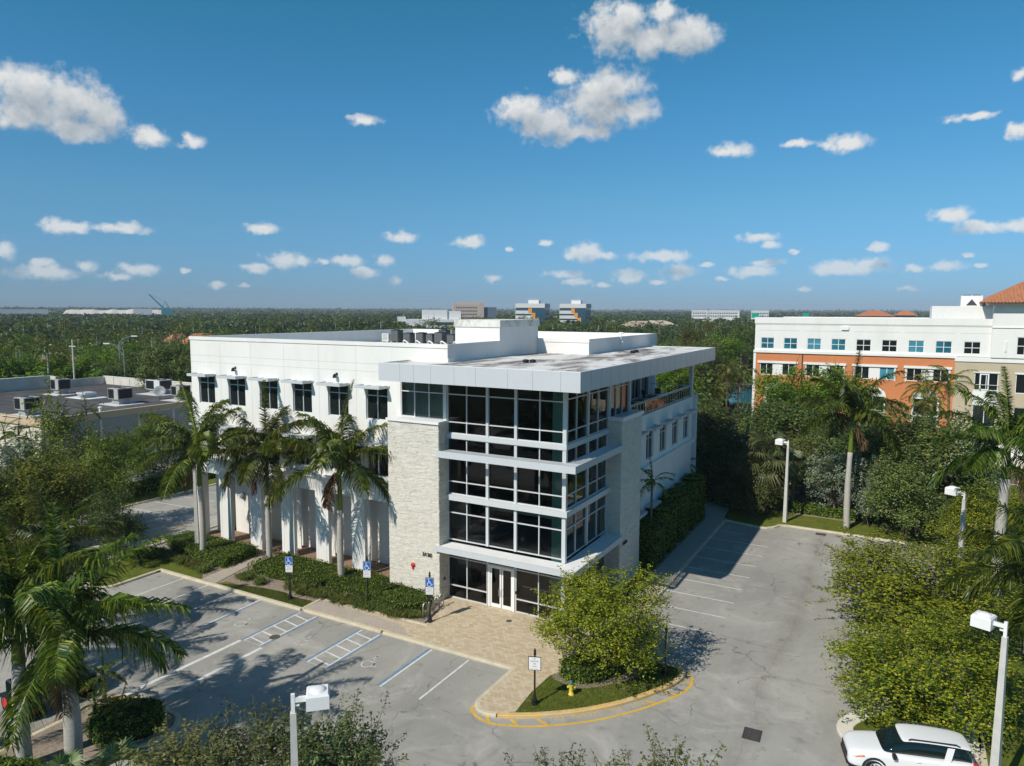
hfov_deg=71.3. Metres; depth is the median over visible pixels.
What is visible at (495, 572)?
door
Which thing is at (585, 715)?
fire lane lettering
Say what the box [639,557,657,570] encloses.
shrub
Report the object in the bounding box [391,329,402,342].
condenser unit
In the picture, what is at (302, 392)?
window
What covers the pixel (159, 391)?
satellite dish
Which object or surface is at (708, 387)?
oak tree
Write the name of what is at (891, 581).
crape myrtle
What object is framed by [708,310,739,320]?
office block
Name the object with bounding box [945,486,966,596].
parking lot lamp
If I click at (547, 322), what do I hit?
royal palm
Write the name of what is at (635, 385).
window
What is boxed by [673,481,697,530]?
clipped shrub
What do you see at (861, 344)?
window
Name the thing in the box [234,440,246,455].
window
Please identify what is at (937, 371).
window
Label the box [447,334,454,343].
condenser unit
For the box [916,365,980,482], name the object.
coconut palm
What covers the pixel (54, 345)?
royal palm
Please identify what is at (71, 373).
oak tree
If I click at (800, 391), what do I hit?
leafy tree
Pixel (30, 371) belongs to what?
oak tree
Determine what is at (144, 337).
royal palm
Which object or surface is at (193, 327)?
royal palm
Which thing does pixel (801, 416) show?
oak tree
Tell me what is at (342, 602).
border grass clump
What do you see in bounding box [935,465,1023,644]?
royal palm
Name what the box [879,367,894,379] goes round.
window
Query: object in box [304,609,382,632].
kerb
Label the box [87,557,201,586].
lawn
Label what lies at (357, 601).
border grass clump
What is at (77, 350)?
leafy tree
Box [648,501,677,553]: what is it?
clipped shrub
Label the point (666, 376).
leafy tree
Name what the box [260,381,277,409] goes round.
window
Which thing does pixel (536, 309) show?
office block
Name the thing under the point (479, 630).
plaza
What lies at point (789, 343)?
window
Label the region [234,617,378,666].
access symbols
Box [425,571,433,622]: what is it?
sign post
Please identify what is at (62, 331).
royal palm
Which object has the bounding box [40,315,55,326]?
royal palm
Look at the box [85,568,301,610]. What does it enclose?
kerb
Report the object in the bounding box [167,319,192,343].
royal palm
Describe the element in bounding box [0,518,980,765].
parking lot
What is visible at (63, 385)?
rooftop unit
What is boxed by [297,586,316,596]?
border grass clump
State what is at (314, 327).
royal palm
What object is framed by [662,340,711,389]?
oak tree
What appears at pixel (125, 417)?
flat roofed building
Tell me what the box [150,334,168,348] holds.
royal palm
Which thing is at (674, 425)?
window
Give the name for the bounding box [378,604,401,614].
border grass clump
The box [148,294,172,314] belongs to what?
dragline crane
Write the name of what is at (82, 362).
leafy tree
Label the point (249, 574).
border grass clump
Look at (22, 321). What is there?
royal palm
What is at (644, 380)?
window
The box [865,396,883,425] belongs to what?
window
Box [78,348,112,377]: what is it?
royal palm
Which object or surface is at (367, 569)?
sign post
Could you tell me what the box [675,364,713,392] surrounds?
royal palm
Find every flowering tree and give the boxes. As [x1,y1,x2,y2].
[0,446,118,538]
[0,458,69,562]
[12,381,133,499]
[46,435,141,524]
[81,422,160,494]
[112,407,172,476]
[133,408,188,473]
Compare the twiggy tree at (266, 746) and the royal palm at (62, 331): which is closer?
the twiggy tree at (266, 746)
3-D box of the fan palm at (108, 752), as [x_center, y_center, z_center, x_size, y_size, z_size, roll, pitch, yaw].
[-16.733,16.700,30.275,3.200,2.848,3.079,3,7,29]
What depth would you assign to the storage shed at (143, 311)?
1282.93 m
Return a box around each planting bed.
[0,694,174,762]
[165,547,442,622]
[553,660,641,688]
[639,517,704,573]
[705,501,946,534]
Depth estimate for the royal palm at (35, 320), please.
324.95 m
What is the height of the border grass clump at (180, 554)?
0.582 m
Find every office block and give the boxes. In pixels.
[452,302,496,318]
[515,297,549,322]
[559,298,590,322]
[691,310,707,318]
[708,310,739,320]
[751,311,768,318]
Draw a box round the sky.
[0,0,1023,310]
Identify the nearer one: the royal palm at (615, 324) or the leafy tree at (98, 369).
the leafy tree at (98, 369)
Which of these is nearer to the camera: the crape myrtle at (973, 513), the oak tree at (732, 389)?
the crape myrtle at (973, 513)
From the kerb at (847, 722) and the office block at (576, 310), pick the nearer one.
the kerb at (847, 722)
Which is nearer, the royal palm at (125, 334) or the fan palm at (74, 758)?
the fan palm at (74, 758)
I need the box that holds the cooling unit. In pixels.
[960,295,982,305]
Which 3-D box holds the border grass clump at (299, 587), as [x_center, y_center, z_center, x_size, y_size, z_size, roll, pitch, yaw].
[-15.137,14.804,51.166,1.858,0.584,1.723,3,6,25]
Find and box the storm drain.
[742,727,762,741]
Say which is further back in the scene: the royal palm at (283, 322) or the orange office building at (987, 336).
the royal palm at (283, 322)
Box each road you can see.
[9,485,217,584]
[724,406,750,411]
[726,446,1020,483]
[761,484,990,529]
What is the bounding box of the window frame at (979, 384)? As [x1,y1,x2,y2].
[973,374,998,390]
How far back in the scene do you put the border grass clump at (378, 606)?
48.14 m
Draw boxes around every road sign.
[748,313,762,317]
[799,313,812,316]
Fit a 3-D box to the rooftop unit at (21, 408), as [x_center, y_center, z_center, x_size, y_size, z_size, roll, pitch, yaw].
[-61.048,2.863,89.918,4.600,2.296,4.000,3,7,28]
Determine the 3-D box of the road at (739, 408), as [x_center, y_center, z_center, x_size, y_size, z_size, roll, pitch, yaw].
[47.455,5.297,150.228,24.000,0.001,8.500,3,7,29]
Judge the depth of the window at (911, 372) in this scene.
102.45 m
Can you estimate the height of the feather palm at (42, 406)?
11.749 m
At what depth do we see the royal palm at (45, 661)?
30.08 m
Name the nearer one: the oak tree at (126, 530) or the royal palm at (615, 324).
the oak tree at (126, 530)
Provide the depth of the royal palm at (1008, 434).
43.04 m
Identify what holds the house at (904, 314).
on the ground at (720, 505)
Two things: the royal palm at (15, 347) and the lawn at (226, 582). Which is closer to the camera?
the lawn at (226, 582)
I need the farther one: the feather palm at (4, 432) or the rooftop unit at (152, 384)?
the rooftop unit at (152, 384)
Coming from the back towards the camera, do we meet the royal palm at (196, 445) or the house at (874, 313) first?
the house at (874, 313)
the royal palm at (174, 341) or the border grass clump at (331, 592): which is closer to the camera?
the border grass clump at (331, 592)
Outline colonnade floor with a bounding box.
[207,529,389,576]
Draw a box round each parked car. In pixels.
[1,668,101,720]
[717,400,736,408]
[841,721,977,765]
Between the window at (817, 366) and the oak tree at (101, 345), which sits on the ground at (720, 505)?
the oak tree at (101, 345)
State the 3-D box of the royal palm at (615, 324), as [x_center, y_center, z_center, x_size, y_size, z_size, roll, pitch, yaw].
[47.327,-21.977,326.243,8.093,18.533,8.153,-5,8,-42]
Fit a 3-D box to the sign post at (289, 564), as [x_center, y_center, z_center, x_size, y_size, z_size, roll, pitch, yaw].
[-15.540,13.416,49.851,0.560,3.530,0.331,1,6,3]
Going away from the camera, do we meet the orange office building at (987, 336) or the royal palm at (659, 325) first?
the orange office building at (987, 336)
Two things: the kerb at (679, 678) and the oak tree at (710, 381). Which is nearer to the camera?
the kerb at (679, 678)
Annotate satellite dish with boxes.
[153,386,165,397]
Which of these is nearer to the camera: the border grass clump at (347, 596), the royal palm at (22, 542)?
the royal palm at (22, 542)
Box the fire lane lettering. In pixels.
[571,712,599,718]
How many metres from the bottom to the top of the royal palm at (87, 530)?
10.503 m
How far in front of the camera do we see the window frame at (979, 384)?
97.97 m
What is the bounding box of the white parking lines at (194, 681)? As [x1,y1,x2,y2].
[125,472,765,699]
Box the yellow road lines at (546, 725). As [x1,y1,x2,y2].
[137,524,693,726]
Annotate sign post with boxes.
[285,551,292,599]
[363,556,370,601]
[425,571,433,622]
[528,648,540,705]
[662,625,667,675]
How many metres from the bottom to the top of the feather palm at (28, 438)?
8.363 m
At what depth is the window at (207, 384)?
62.12 m
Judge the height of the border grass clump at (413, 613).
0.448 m
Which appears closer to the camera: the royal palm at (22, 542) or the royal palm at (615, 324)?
the royal palm at (22, 542)
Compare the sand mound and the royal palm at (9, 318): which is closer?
the royal palm at (9, 318)
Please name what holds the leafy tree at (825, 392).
on the ground at (720, 505)
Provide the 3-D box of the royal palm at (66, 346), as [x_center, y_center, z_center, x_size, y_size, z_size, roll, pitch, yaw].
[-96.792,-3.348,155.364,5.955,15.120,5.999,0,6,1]
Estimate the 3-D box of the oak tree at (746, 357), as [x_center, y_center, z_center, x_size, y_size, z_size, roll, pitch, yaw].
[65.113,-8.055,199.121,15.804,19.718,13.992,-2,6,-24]
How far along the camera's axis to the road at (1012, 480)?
88.15 m
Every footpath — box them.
[202,553,275,582]
[597,503,727,637]
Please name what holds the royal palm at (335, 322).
on the ground at (720, 505)
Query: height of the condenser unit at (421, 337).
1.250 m
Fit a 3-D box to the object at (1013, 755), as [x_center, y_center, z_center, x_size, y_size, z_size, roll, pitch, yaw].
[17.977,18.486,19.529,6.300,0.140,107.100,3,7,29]
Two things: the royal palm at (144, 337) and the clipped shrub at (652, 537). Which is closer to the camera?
the clipped shrub at (652, 537)
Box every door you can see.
[490,566,501,607]
[501,569,511,610]
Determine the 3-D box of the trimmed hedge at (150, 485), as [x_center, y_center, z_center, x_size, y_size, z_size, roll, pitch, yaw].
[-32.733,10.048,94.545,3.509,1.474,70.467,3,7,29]
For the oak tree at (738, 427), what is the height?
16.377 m
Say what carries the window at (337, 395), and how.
in the office building at (512, 474)
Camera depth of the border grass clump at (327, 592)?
50.03 m
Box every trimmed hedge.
[0,753,69,765]
[13,469,215,525]
[85,694,167,748]
[112,545,166,560]
[165,530,258,568]
[246,550,434,612]
[558,650,624,684]
[705,489,946,533]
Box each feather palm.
[0,414,24,453]
[0,414,41,452]
[19,427,46,455]
[21,387,61,450]
[69,391,103,431]
[640,455,673,521]
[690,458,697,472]
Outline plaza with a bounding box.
[305,503,728,713]
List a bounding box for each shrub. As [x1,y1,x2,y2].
[0,431,51,497]
[130,433,186,478]
[639,515,666,563]
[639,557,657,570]
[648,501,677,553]
[660,486,689,542]
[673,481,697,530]
[681,472,706,522]
[800,444,867,507]
[839,451,895,524]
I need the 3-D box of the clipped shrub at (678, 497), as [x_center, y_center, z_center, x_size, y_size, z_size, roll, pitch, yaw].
[14.477,11.761,63.821,2.414,4.531,4.036,3,7,29]
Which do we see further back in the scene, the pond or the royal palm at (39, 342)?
the royal palm at (39, 342)
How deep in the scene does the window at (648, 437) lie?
60.66 m
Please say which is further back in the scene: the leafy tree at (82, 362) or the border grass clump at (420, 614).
the leafy tree at (82, 362)
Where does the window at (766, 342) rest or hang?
in the orange office building at (987, 336)
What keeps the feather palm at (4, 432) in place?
on the parking lot at (134, 478)
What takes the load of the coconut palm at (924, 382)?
on the lawn at (959, 497)
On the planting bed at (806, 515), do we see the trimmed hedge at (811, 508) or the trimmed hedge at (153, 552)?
the trimmed hedge at (811, 508)
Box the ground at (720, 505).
[12,371,1023,658]
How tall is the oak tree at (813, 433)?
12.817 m
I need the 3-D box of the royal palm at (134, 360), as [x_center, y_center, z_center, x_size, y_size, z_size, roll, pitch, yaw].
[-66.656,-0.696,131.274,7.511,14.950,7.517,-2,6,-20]
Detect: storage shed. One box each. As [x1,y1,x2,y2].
[0,309,17,314]
[18,309,47,314]
[133,309,151,314]
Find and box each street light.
[103,343,124,376]
[118,336,137,376]
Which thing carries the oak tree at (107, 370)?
on the ground at (720, 505)
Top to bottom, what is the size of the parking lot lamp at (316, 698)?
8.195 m
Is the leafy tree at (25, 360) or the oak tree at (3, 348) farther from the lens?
the oak tree at (3, 348)
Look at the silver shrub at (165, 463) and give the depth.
83.89 m
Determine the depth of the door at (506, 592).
48.19 m
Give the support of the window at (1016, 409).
in the orange office building at (987, 336)
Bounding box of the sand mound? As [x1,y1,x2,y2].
[63,309,173,314]
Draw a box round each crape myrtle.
[524,551,678,688]
[804,520,1023,652]
[817,597,1023,753]
[922,476,1023,563]
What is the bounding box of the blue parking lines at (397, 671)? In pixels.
[202,601,429,685]
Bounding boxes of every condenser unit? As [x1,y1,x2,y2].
[382,333,390,341]
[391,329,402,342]
[403,332,414,342]
[416,332,427,342]
[426,333,434,343]
[434,332,446,343]
[439,329,450,333]
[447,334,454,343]
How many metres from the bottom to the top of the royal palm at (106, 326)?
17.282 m
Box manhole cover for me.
[269,635,279,638]
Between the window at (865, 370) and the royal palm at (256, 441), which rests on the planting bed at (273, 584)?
the royal palm at (256, 441)
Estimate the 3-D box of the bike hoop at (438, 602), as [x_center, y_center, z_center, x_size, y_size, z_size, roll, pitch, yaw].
[-5.093,14.856,48.283,0.140,1.018,0.613,3,7,29]
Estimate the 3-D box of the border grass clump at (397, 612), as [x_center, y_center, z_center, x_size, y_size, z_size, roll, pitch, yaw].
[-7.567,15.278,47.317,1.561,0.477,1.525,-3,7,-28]
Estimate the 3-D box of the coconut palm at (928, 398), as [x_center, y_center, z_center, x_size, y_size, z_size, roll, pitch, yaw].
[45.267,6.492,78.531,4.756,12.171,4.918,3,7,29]
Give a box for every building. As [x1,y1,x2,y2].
[0,375,193,467]
[187,319,714,622]
[397,310,465,327]
[751,281,1023,461]
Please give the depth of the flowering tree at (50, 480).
58.68 m
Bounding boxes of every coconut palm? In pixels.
[708,379,731,424]
[712,357,749,418]
[719,365,752,418]
[895,369,954,417]
[901,387,950,420]
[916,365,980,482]
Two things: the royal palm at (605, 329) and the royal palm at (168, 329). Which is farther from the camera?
the royal palm at (168, 329)
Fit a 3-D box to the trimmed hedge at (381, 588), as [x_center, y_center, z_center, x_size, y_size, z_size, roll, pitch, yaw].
[-12.710,14.517,52.630,16.956,1.012,4.240,3,7,29]
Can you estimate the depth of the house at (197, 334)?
263.92 m
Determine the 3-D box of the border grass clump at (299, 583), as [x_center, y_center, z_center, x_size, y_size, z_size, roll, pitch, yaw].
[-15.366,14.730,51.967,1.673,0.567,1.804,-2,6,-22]
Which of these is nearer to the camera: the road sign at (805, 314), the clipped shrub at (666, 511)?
the clipped shrub at (666, 511)
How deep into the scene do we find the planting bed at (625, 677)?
39.27 m
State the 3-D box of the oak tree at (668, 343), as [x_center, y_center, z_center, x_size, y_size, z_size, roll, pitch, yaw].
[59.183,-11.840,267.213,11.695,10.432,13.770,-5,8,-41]
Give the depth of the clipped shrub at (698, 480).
68.51 m
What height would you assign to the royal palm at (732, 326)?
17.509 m
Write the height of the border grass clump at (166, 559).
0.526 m
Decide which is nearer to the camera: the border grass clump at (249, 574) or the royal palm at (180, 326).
the border grass clump at (249, 574)
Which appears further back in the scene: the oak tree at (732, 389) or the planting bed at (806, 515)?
the oak tree at (732, 389)
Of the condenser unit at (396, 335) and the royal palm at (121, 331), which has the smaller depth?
the condenser unit at (396, 335)
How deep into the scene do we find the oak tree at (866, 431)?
72.92 m
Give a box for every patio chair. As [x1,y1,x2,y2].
[641,390,648,397]
[655,388,660,396]
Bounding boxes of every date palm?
[78,650,127,702]
[79,676,118,715]
[96,684,146,727]
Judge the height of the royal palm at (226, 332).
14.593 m
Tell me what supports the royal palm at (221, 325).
on the ground at (720, 505)
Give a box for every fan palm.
[43,749,96,765]
[90,735,149,765]
[729,429,802,512]
[778,448,811,501]
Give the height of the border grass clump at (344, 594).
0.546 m
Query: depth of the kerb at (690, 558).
57.10 m
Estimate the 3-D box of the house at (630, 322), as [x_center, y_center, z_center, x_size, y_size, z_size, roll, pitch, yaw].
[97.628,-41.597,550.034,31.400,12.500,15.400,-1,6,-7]
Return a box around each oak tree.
[0,340,10,356]
[15,364,65,377]
[60,367,83,378]
[81,482,150,567]
[87,343,151,377]
[93,339,124,350]
[118,336,187,381]
[131,326,191,389]
[656,365,727,398]
[660,337,676,345]
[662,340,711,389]
[663,373,725,419]
[665,365,731,406]
[675,318,720,346]
[679,335,736,408]
[693,389,708,407]
[695,392,742,491]
[696,401,770,490]
[696,418,784,507]
[697,392,725,424]
[700,363,744,403]
[718,447,790,520]
[721,320,755,383]
[732,390,795,465]
[736,357,752,378]
[739,386,833,456]
[772,410,847,482]
[777,429,832,495]
[806,410,947,507]
[817,420,885,491]
[842,400,996,513]
[859,441,966,543]
[892,404,1022,507]
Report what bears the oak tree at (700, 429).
on the planting bed at (806, 515)
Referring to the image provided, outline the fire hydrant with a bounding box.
[567,680,574,695]
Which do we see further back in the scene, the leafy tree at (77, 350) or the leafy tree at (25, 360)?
the leafy tree at (77, 350)
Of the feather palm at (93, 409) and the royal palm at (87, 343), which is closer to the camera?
the feather palm at (93, 409)
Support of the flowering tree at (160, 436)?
on the parking lot at (134, 478)
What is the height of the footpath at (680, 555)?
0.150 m
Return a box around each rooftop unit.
[1,396,41,417]
[42,378,75,395]
[100,387,142,406]
[139,379,171,395]
[161,385,190,401]
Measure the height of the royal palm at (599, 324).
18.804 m
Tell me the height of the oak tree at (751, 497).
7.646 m
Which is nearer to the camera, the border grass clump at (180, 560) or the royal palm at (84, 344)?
the border grass clump at (180, 560)
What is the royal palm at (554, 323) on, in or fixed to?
on the ground at (720, 505)
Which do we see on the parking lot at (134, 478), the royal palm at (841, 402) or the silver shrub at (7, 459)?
the silver shrub at (7, 459)
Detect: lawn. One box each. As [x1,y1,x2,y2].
[4,477,215,528]
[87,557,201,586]
[218,581,313,606]
[516,657,679,711]
[726,508,946,546]
[782,476,1020,506]
[853,705,962,734]
[855,612,951,643]
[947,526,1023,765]
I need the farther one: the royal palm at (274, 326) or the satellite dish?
the royal palm at (274, 326)
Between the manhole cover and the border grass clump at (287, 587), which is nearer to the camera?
the manhole cover
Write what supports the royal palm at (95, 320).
on the ground at (720, 505)
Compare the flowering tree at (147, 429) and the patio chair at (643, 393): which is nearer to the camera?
the patio chair at (643, 393)
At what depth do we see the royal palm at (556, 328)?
336.77 m
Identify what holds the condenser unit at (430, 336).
on the office building at (512, 474)
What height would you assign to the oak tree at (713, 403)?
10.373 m
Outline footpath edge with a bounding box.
[306,600,410,636]
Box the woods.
[0,306,929,347]
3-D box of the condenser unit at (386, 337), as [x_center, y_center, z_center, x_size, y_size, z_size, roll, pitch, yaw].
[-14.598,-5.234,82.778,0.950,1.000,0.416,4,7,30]
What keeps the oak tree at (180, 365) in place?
on the ground at (720, 505)
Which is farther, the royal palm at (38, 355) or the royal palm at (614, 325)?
the royal palm at (614, 325)
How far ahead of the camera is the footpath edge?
47.20 m
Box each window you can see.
[200,376,214,403]
[229,378,245,406]
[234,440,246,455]
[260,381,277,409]
[294,383,311,412]
[295,438,312,465]
[329,386,348,415]
[330,443,348,469]
[367,389,387,420]
[368,447,387,476]
[632,379,638,399]
[642,377,646,395]
[646,431,652,458]
[660,425,665,450]
[672,419,676,444]
[683,414,687,437]
[760,363,772,374]
[761,337,773,348]
[782,363,795,374]
[784,338,797,348]
[806,364,819,376]
[807,338,820,349]
[831,339,845,350]
[855,366,868,378]
[856,339,870,350]
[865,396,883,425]
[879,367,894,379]
[881,340,896,351]
[906,368,921,380]
[908,340,923,352]
[912,398,937,429]
[932,369,948,381]
[935,341,951,353]
[963,342,980,353]
[971,405,994,426]
[974,373,998,389]
[1013,407,1023,418]
[1015,374,1023,393]
[1016,337,1023,354]
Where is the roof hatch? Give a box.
[65,391,105,399]
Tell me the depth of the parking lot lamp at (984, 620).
28.71 m
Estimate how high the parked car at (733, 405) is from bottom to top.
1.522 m
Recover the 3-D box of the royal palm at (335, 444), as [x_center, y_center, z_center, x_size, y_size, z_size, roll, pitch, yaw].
[-12.593,7.333,52.325,9.485,15.404,9.858,5,8,40]
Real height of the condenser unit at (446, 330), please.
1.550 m
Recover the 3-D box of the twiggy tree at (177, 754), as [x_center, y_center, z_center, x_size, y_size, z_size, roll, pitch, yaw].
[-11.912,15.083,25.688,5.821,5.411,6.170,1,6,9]
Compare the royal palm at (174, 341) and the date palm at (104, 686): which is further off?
the royal palm at (174, 341)
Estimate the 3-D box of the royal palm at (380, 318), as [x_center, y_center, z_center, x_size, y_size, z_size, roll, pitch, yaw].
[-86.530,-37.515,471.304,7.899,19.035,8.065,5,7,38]
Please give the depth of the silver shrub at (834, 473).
70.15 m
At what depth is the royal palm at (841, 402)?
65.01 m
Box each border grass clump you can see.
[161,552,178,561]
[168,553,185,559]
[174,554,191,563]
[175,557,191,565]
[186,559,206,569]
[195,563,213,574]
[235,570,256,581]
[248,578,266,585]
[251,574,270,584]
[281,582,295,591]
[283,576,301,585]
[291,580,308,590]
[291,583,306,595]
[292,584,307,593]
[295,586,312,595]
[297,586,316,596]
[305,585,325,596]
[315,587,336,599]
[317,588,337,599]
[318,587,341,599]
[327,592,341,603]
[335,590,352,598]
[335,598,346,606]
[338,592,365,603]
[345,598,364,608]
[351,598,366,607]
[362,599,376,611]
[367,601,386,611]
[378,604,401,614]
[381,606,402,615]
[387,608,405,616]
[397,608,415,618]
[405,609,421,618]
[416,610,428,617]
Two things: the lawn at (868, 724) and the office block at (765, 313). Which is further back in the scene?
the office block at (765, 313)
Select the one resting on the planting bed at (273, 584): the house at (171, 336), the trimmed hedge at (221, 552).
the trimmed hedge at (221, 552)
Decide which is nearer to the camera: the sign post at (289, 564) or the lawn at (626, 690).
the lawn at (626, 690)
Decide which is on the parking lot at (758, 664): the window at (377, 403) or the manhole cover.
the manhole cover
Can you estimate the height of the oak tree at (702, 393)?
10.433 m
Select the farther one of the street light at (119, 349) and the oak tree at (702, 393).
the street light at (119, 349)
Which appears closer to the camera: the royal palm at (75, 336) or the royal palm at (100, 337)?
the royal palm at (75, 336)
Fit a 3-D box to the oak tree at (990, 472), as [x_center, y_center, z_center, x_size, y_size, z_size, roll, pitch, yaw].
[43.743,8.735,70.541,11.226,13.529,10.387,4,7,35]
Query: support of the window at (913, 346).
in the orange office building at (987, 336)
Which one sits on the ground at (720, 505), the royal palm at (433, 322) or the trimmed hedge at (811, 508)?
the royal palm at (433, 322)
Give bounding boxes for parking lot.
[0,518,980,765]
[116,453,186,483]
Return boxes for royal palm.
[0,328,39,358]
[0,343,15,368]
[0,502,66,585]
[0,502,193,763]
[0,512,122,760]
[1,328,37,361]
[4,315,15,323]
[4,476,125,574]
[13,317,34,332]
[24,329,67,372]
[27,312,48,333]
[30,329,56,356]
[32,332,49,349]
[37,336,69,357]
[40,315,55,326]
[51,335,83,355]
[53,321,69,337]
[54,314,73,331]
[57,327,73,345]
[61,329,77,350]
[65,327,89,343]
[71,330,104,355]
[76,333,99,355]
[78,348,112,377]
[86,321,107,343]
[89,318,103,324]
[92,330,107,342]
[95,320,115,333]
[105,329,133,354]
[106,315,120,330]
[110,325,131,347]
[114,314,125,327]
[114,321,139,340]
[115,332,154,361]
[121,330,147,352]
[126,348,156,372]
[127,379,260,549]
[132,315,151,333]
[132,327,155,345]
[141,329,159,346]
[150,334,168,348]
[161,321,177,342]
[165,335,189,356]
[166,330,189,349]
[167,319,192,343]
[170,317,192,334]
[184,316,201,329]
[188,321,198,331]
[192,316,205,327]
[197,380,315,558]
[199,324,218,335]
[211,325,228,334]
[212,318,226,330]
[217,324,234,334]
[247,317,263,333]
[254,380,395,576]
[255,319,273,333]
[258,320,274,331]
[262,320,279,332]
[277,315,289,329]
[304,322,319,331]
[309,317,324,328]
[330,317,339,327]
[344,316,353,326]
[374,312,385,324]
[387,322,403,328]
[429,314,440,328]
[538,321,552,330]
[547,317,558,327]
[550,326,564,331]
[591,314,605,329]
[595,322,615,332]
[604,317,624,332]
[609,319,629,332]
[651,320,666,330]
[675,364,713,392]
[694,315,708,329]
[707,318,724,337]
[724,318,740,334]
[739,317,754,330]
[798,350,909,529]
[926,365,1023,640]
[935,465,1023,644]
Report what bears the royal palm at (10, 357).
on the ground at (720, 505)
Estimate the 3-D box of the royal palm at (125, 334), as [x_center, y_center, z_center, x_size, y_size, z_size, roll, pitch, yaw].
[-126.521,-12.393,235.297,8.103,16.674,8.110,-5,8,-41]
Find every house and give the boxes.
[164,333,185,341]
[182,333,213,347]
[622,321,656,328]
[647,320,678,327]
[855,310,892,316]
[894,311,915,316]
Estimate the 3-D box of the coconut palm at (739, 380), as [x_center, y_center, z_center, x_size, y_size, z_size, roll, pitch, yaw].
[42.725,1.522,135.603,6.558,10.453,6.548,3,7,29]
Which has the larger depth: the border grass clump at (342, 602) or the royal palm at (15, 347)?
the royal palm at (15, 347)
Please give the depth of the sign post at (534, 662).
36.54 m
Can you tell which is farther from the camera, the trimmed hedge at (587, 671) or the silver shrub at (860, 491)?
the silver shrub at (860, 491)
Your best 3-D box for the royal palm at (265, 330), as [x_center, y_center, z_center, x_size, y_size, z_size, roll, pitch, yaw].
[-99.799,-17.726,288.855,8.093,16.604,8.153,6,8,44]
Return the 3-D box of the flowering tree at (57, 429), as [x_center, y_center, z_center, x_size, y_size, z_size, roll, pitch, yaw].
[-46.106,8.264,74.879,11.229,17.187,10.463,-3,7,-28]
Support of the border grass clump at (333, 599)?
on the planting bed at (273, 584)
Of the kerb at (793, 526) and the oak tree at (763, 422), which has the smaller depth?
the kerb at (793, 526)
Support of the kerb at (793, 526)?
on the parking lot at (758, 664)
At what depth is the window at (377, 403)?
53.05 m
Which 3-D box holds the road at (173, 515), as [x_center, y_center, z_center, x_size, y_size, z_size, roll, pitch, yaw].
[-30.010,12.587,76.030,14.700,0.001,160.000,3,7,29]
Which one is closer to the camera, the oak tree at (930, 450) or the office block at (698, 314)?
the oak tree at (930, 450)
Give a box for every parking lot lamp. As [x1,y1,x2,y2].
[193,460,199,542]
[290,684,329,765]
[775,438,789,522]
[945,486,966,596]
[970,610,1008,765]
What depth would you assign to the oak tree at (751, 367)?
211.86 m
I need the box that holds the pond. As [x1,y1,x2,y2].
[720,386,751,403]
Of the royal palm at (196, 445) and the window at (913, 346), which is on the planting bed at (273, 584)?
the royal palm at (196, 445)
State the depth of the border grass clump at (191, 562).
55.93 m
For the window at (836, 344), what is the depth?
106.79 m
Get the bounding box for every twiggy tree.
[116,704,260,765]
[180,694,330,765]
[247,727,349,765]
[269,688,408,765]
[503,738,613,765]
[589,722,726,765]
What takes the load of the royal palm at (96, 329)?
on the ground at (720, 505)
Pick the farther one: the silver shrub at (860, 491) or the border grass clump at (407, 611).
the silver shrub at (860, 491)
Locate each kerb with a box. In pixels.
[0,694,180,761]
[70,483,215,519]
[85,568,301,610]
[108,524,217,559]
[302,598,428,625]
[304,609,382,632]
[383,631,516,717]
[497,665,685,718]
[616,519,725,666]
[724,519,939,548]
[836,695,979,761]
[850,610,957,650]
[948,558,987,765]
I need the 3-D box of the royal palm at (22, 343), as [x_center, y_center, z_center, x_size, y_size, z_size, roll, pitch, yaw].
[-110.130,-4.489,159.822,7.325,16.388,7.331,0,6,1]
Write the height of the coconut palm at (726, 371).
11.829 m
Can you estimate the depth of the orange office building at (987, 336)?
102.01 m
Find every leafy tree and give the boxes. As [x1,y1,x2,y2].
[0,345,46,377]
[0,356,32,377]
[8,343,46,360]
[11,367,63,380]
[13,332,36,340]
[25,351,72,376]
[49,340,98,378]
[67,345,122,377]
[69,339,101,354]
[83,367,114,377]
[111,330,154,376]
[656,345,701,393]
[701,324,746,383]
[746,355,815,430]
[786,375,827,440]
[802,362,882,448]
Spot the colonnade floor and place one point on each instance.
(310, 552)
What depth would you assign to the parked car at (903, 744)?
31.28 m
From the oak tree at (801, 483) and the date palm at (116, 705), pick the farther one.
the oak tree at (801, 483)
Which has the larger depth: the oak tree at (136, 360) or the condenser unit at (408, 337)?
the oak tree at (136, 360)
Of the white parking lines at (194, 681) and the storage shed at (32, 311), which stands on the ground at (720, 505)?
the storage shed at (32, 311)
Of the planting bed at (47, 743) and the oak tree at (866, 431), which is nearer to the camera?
the planting bed at (47, 743)
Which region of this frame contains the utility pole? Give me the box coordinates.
[69,339,75,378]
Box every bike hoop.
[434,595,439,610]
[439,592,443,607]
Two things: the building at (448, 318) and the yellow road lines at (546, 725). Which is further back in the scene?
the building at (448, 318)
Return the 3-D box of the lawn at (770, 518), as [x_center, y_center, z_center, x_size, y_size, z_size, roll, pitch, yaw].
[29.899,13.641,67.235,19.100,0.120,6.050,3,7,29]
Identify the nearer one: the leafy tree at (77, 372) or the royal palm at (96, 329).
the leafy tree at (77, 372)
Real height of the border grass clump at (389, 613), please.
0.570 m

